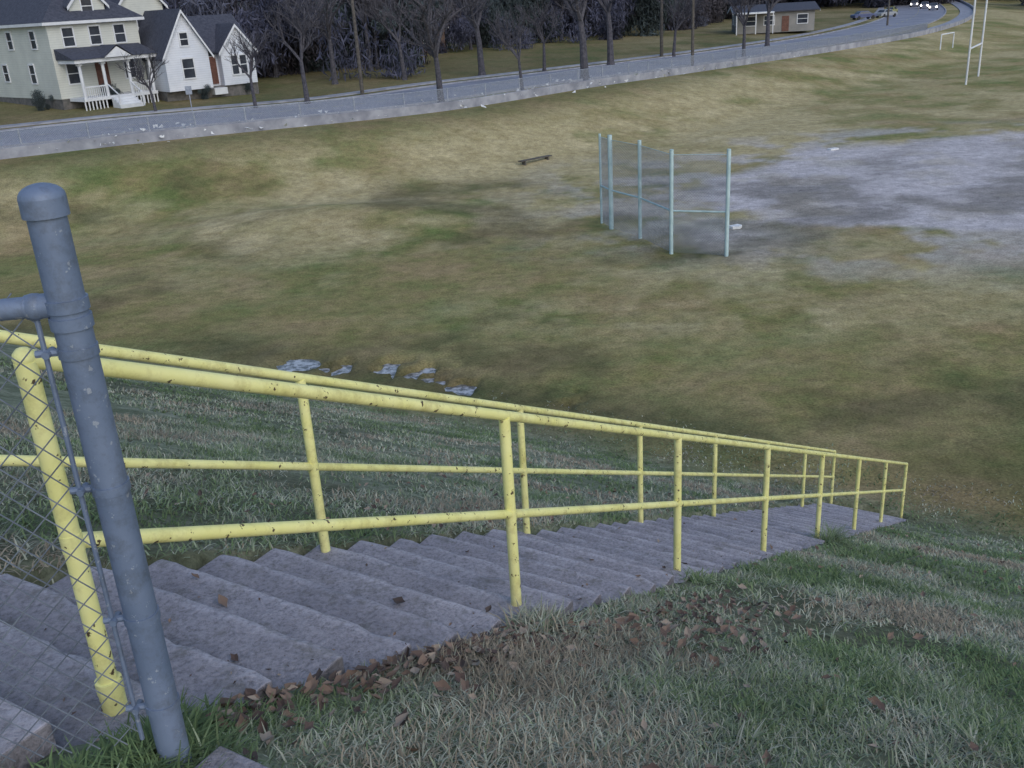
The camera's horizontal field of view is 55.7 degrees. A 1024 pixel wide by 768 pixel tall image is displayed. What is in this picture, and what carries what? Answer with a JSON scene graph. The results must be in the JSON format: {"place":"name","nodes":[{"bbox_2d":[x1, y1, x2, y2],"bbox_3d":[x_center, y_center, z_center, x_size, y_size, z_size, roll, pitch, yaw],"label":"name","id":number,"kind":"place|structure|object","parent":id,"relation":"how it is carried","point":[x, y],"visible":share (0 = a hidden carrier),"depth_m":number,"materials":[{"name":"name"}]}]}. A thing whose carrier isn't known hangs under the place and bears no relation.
{"place":"outdoors","nodes":[
{"label":"outdoors","id":0,"kind":"place"},
{"bbox_2d":[0,7,883,128],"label":"pavement","id":1,"kind":"structure","parent":0,"point":[281,101],"depth_m":80.14,"materials":[{"name":"concrete"}]},
{"bbox_2d":[850,11,877,19],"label":"parked car","id":2,"kind":"object","parent":1,"relation":"on","point":[858,15],"visible":1,"depth_m":175.48,"materials":[{"name":"paint"}]},
{"bbox_2d":[0,1,944,145],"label":"road","id":3,"kind":"structure","parent":0,"point":[908,12],"depth_m":78.13,"materials":[{"name":"grey asphalt"}]},
{"bbox_2d":[0,5,894,130],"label":"kerb","id":4,"kind":"structure","parent":3,"relation":"on","point":[421,86],"depth_m":80.72,"materials":[{"name":"concrete"}]},
{"bbox_2d":[0,3,945,147],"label":"kerb","id":5,"kind":"structure","parent":3,"relation":"on","point":[451,99],"depth_m":67.89,"materials":[{"name":"concrete"}]},
{"bbox_2d":[875,9,897,17],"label":"parked car","id":6,"kind":"object","parent":3,"relation":"on","point":[882,12],"visible":0.89,"depth_m":180.17,"materials":[{"name":"paint"}]},
{"bbox_2d":[886,6,897,11],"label":"parked car","id":7,"kind":"object","parent":3,"relation":"on","point":[895,9],"visible":0.42,"depth_m":192.02,"materials":[{"name":"paint"}]},
{"bbox_2d":[910,0,918,6],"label":"car","id":8,"kind":"object","parent":3,"relation":"on","point":[914,2],"visible":1,"depth_m":224.16,"materials":[{"name":"paint"}]},
{"bbox_2d":[920,1,928,8],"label":"car","id":9,"kind":"object","parent":3,"relation":"on","point":[924,4],"visible":0.96,"depth_m":211.13,"materials":[{"name":"paint"}]},
{"bbox_2d":[929,3,937,9],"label":"car","id":10,"kind":"object","parent":3,"relation":"on","point":[933,5],"visible":0.99,"depth_m":199.82,"materials":[{"name":"paint"}]},
{"bbox_2d":[0,0,1023,767],"bbox_3d":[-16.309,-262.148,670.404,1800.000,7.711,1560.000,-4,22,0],"label":"ground","id":11,"kind":"structure","parent":0,"point":[860,292],"depth_m":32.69,"materials":[{"name":"green plant"}]},
{"bbox_2d":[30,88,53,110],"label":"bush","id":12,"kind":"object","parent":11,"relation":"on","point":[39,103],"visible":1,"depth_m":72.92,"materials":[{"name":"green plant"}]},
{"bbox_2d":[0,94,149,109],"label":"foundation","id":13,"kind":"object","parent":11,"relation":"on","point":[65,104],"visible":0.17,"depth_m":74.16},
{"bbox_2d":[0,0,162,99],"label":"walls","id":14,"kind":"structure","parent":13,"relation":"on","point":[51,75],"depth_m":73.92,"materials":[{"name":"beige wood"}]},
{"bbox_2d":[2,0,140,83],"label":"windows","id":15,"kind":"structure","parent":14,"relation":"attached to","point":[69,41],"depth_m":73.19,"materials":[{"name":"black glass"}]},
{"bbox_2d":[0,0,167,110],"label":"trim","id":16,"kind":"structure","parent":14,"relation":"attached to","point":[128,99],"depth_m":72.84,"materials":[{"name":"white paint"}]},
{"bbox_2d":[0,0,166,60],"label":"roof","id":17,"kind":"structure","parent":16,"relation":"on","point":[13,12],"depth_m":72.68,"materials":[{"name":"grey"}]},
{"bbox_2d":[94,62,111,91],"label":"door","id":18,"kind":"structure","parent":14,"relation":"attached to","point":[99,73],"depth_m":74.37,"materials":[{"name":"brown wood"}]},
{"bbox_2d":[0,182,192,766],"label":"chain link fence","id":19,"kind":"object","parent":11,"relation":"on","point":[61,303],"visible":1,"depth_m":1.98,"materials":[{"name":"metal"}]},
{"bbox_2d":[100,83,123,104],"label":"bush","id":20,"kind":"object","parent":11,"relation":"on","point":[112,92],"visible":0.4,"depth_m":73.96,"materials":[{"name":"green plant"}]},
{"bbox_2d":[115,46,167,110],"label":"bare tree","id":21,"kind":"object","parent":11,"relation":"on","point":[140,69],"visible":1,"depth_m":68.91,"materials":[{"name":"brown plant"}]},
{"bbox_2d":[185,86,193,120],"bbox_3d":[-20.444,-17.783,61.746,0.400,2.300,0.080,-4,22,0],"label":"street sign","id":22,"kind":"object","parent":11,"relation":"on","point":[188,89],"visible":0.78,"depth_m":61.40,"materials":[{"name":"grey metal"}]},
{"bbox_2d":[149,82,258,101],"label":"foundation","id":23,"kind":"object","parent":11,"relation":"on","point":[235,90],"visible":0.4,"depth_m":77.80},
{"bbox_2d":[144,13,257,91],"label":"walls","id":24,"kind":"structure","parent":23,"relation":"on","point":[170,78],"depth_m":75.80,"materials":[{"name":"white wood"}]},
{"bbox_2d":[151,33,247,77],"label":"windows","id":25,"kind":"structure","parent":24,"relation":"attached to","point":[188,63],"depth_m":75.61,"materials":[{"name":"black glass"}]},
{"bbox_2d":[152,10,255,94],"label":"trim","id":26,"kind":"structure","parent":24,"relation":"attached to","point":[219,90],"depth_m":75.95,"materials":[{"name":"white paint"}]},
{"bbox_2d":[138,8,256,60],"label":"roof","id":27,"kind":"structure","parent":26,"relation":"on","point":[156,27],"depth_m":77.42,"materials":[{"name":"grey"}]},
{"bbox_2d":[209,56,218,83],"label":"door","id":28,"kind":"structure","parent":24,"relation":"attached to","point":[213,67],"depth_m":78.14,"materials":[{"name":"brown wood"}]},
{"bbox_2d":[197,85,210,99],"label":"bush","id":29,"kind":"object","parent":11,"relation":"on","point":[204,92],"visible":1,"depth_m":76.78,"materials":[{"name":"green plant"}]},
{"bbox_2d":[223,28,273,107],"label":"bare tree","id":30,"kind":"object","parent":11,"relation":"on","point":[252,55],"visible":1,"depth_m":69.55,"materials":[{"name":"brown plant"}]},
{"bbox_2d":[243,83,253,94],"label":"bush","id":31,"kind":"object","parent":11,"relation":"on","point":[246,88],"visible":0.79,"depth_m":79.68,"materials":[{"name":"green plant"}]},
{"bbox_2d":[263,0,334,103],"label":"bare tree","id":32,"kind":"object","parent":11,"relation":"on","point":[299,27],"visible":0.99,"depth_m":71.16,"materials":[{"name":"brown plant"}]},
{"bbox_2d":[290,0,350,84],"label":"bare tree","id":33,"kind":"object","parent":11,"relation":"on","point":[326,32],"visible":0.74,"depth_m":83.27,"materials":[{"name":"brown plant"}]},
{"bbox_2d":[350,0,363,94],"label":"utility pole","id":34,"kind":"object","parent":11,"relation":"on","point":[357,50],"visible":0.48,"depth_m":76.87,"materials":[{"name":"brown wood"}]},
{"bbox_2d":[356,0,414,79],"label":"bare tree","id":35,"kind":"object","parent":11,"relation":"on","point":[387,28],"visible":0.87,"depth_m":85.76,"materials":[{"name":"brown plant"}]},
{"bbox_2d":[276,359,568,407],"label":"icy puddle","id":36,"kind":"object","parent":11,"relation":"on","point":[308,364],"visible":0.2,"depth_m":25.98,"materials":[{"name":"ice"}]},
{"bbox_2d":[372,0,487,102],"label":"bare tree","id":37,"kind":"object","parent":11,"relation":"on","point":[429,23],"visible":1,"depth_m":65.19,"materials":[{"name":"brown plant"}]},
{"bbox_2d":[418,28,444,52],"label":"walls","id":38,"kind":"structure","parent":11,"relation":"on","point":[443,37],"depth_m":119.52,"materials":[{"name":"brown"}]},
{"bbox_2d":[39,48,828,148],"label":"litter","id":39,"kind":"object","parent":11,"relation":"on","point":[143,129],"visible":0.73,"depth_m":60.46,"materials":[{"name":"white paper"}]},
{"bbox_2d":[0,502,905,767],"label":"concrete stairs","id":40,"kind":"structure","parent":11,"relation":"on","point":[316,604],"depth_m":4.25,"materials":[{"name":"grey concrete"}]},
{"bbox_2d":[0,330,835,552],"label":"metal handrail","id":41,"kind":"object","parent":40,"relation":"on","point":[312,466],"visible":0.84,"depth_m":5.27,"materials":[{"name":"yellow metal"}]},
{"bbox_2d":[11,347,907,716],"bbox_3d":[2.829,1.180,9.665,0.072,8.281,14.844,10,25,29],"label":"metal handrail","id":42,"kind":"object","parent":40,"relation":"on","point":[511,513],"visible":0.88,"depth_m":3.27,"materials":[{"name":"yellow metal"}]},
{"bbox_2d":[453,0,493,75],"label":"bare tree","id":43,"kind":"object","parent":11,"relation":"on","point":[473,22],"visible":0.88,"depth_m":89.11,"materials":[{"name":"brown plant"}]},
{"bbox_2d":[0,0,975,159],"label":"retaining wall","id":44,"kind":"structure","parent":11,"relation":"on","point":[93,143],"depth_m":60.98,"materials":[{"name":"concrete"}]},
{"bbox_2d":[0,22,927,147],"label":"chain link fence","id":45,"kind":"object","parent":44,"relation":"on","point":[878,36],"visible":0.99,"depth_m":63.13,"materials":[{"name":"grey metal"}]},
{"bbox_2d":[484,5,536,89],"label":"bare tree","id":46,"kind":"object","parent":11,"relation":"on","point":[502,38],"visible":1,"depth_m":71.64,"materials":[{"name":"brown plant"}]},
{"bbox_2d":[0,0,1023,80],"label":"distant trees","id":47,"kind":"object","parent":11,"relation":"on","point":[378,45],"visible":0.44,"depth_m":99.12,"materials":[{"name":"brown plant"}]},
{"bbox_2d":[15,438,1023,767],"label":"fallen leaves","id":48,"kind":"object","parent":11,"relation":"on","point":[429,652],"visible":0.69,"depth_m":3.80,"materials":[{"name":"brown plant"}]},
{"bbox_2d":[518,155,551,165],"bbox_3d":[1.321,-12.623,54.775,0.280,0.310,2.546,17,28,41],"label":"wooden bench","id":49,"kind":"object","parent":11,"relation":"on","point":[525,160],"visible":1,"depth_m":54.54,"materials":[{"name":"brown wood"}]},
{"bbox_2d":[513,0,563,71],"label":"bare tree","id":50,"kind":"object","parent":11,"relation":"on","point":[538,27],"visible":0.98,"depth_m":91.44,"materials":[{"name":"brown plant"}]},
{"bbox_2d":[556,0,589,79],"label":"bare tree","id":51,"kind":"object","parent":11,"relation":"on","point":[575,11],"visible":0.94,"depth_m":78.66,"materials":[{"name":"brown plant"}]},
{"bbox_2d":[597,0,614,64],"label":"bare tree","id":52,"kind":"object","parent":11,"relation":"on","point":[605,5],"visible":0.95,"depth_m":96.78,"materials":[{"name":"brown plant"}]},
{"bbox_2d":[660,0,662,55],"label":"utility pole","id":53,"kind":"object","parent":11,"relation":"on","point":[661,29],"visible":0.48,"depth_m":107.31,"materials":[{"name":"brown wood"}]},
{"bbox_2d":[598,134,730,256],"bbox_3d":[5.020,-6.975,35.973,1.236,4.014,7.574,-15,25,-27],"label":"baseball backstop","id":54,"kind":"object","parent":11,"relation":"on","point":[610,187],"visible":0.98,"depth_m":35.06,"materials":[{"name":"paint"}]},
{"bbox_2d":[658,0,702,56],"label":"bare tree","id":55,"kind":"object","parent":11,"relation":"on","point":[686,11],"visible":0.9,"depth_m":104.89,"materials":[{"name":"brown plant"}]},
{"bbox_2d":[691,0,694,65],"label":"utility pole","id":56,"kind":"object","parent":11,"relation":"on","point":[692,30],"visible":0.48,"depth_m":87.53,"materials":[{"name":"brown wood"}]},
{"bbox_2d":[729,224,741,228],"bbox_3d":[8.752,-6.135,37.806,0.480,0.100,0.405,-15,25,-26],"label":"home plate","id":57,"kind":"object","parent":11,"relation":"on","point":[736,226],"visible":0.83,"depth_m":37.71,"materials":[{"name":"white rubber"}]},
{"bbox_2d":[723,0,762,56],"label":"bare tree","id":58,"kind":"object","parent":11,"relation":"on","point":[741,17],"visible":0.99,"depth_m":98.49,"materials":[{"name":"brown plant"}]},
{"bbox_2d":[731,10,814,33],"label":"walls","id":59,"kind":"structure","parent":11,"relation":"on","point":[793,25],"depth_m":140.68,"materials":[{"name":"beige wood"}]},
{"bbox_2d":[735,14,807,25],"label":"windows","id":60,"kind":"structure","parent":59,"relation":"attached to","point":[753,19],"depth_m":140.65,"materials":[{"name":"black glass"}]},
{"bbox_2d":[727,7,819,34],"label":"trim","id":61,"kind":"structure","parent":59,"relation":"attached to","point":[773,12],"depth_m":139.82,"materials":[{"name":"white paint"}]},
{"bbox_2d":[728,1,819,13],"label":"roof","id":62,"kind":"structure","parent":59,"relation":"on","point":[795,6],"depth_m":141.10,"materials":[{"name":"grey"}]},
{"bbox_2d":[781,16,788,30],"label":"door","id":63,"kind":"structure","parent":59,"relation":"attached to","point":[785,23],"depth_m":140.57,"materials":[{"name":"brown wood"}]},
{"bbox_2d":[764,0,781,45],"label":"bare tree","id":64,"kind":"object","parent":11,"relation":"on","point":[770,7],"visible":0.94,"depth_m":115.04,"materials":[{"name":"brown plant"}]},
{"bbox_2d":[886,0,889,24],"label":"utility pole","id":65,"kind":"object","parent":11,"relation":"on","point":[887,21],"depth_m":150.65,"materials":[{"name":"brown wood"}]},
{"bbox_2d":[939,32,954,49],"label":"soccer goal","id":66,"kind":"object","parent":11,"relation":"on","point":[945,34],"visible":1,"depth_m":107.58,"materials":[{"name":"white paint"}]},
{"bbox_2d":[965,0,987,84],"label":"football goalpost","id":67,"kind":"object","parent":11,"relation":"on","point":[971,33],"visible":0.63,"depth_m":79.58,"materials":[{"name":"white metal"}]},
{"bbox_2d":[915,0,972,31],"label":"pavement","id":68,"kind":"structure","parent":0,"point":[965,10],"depth_m":179.58,"materials":[{"name":"concrete"}]}
]}

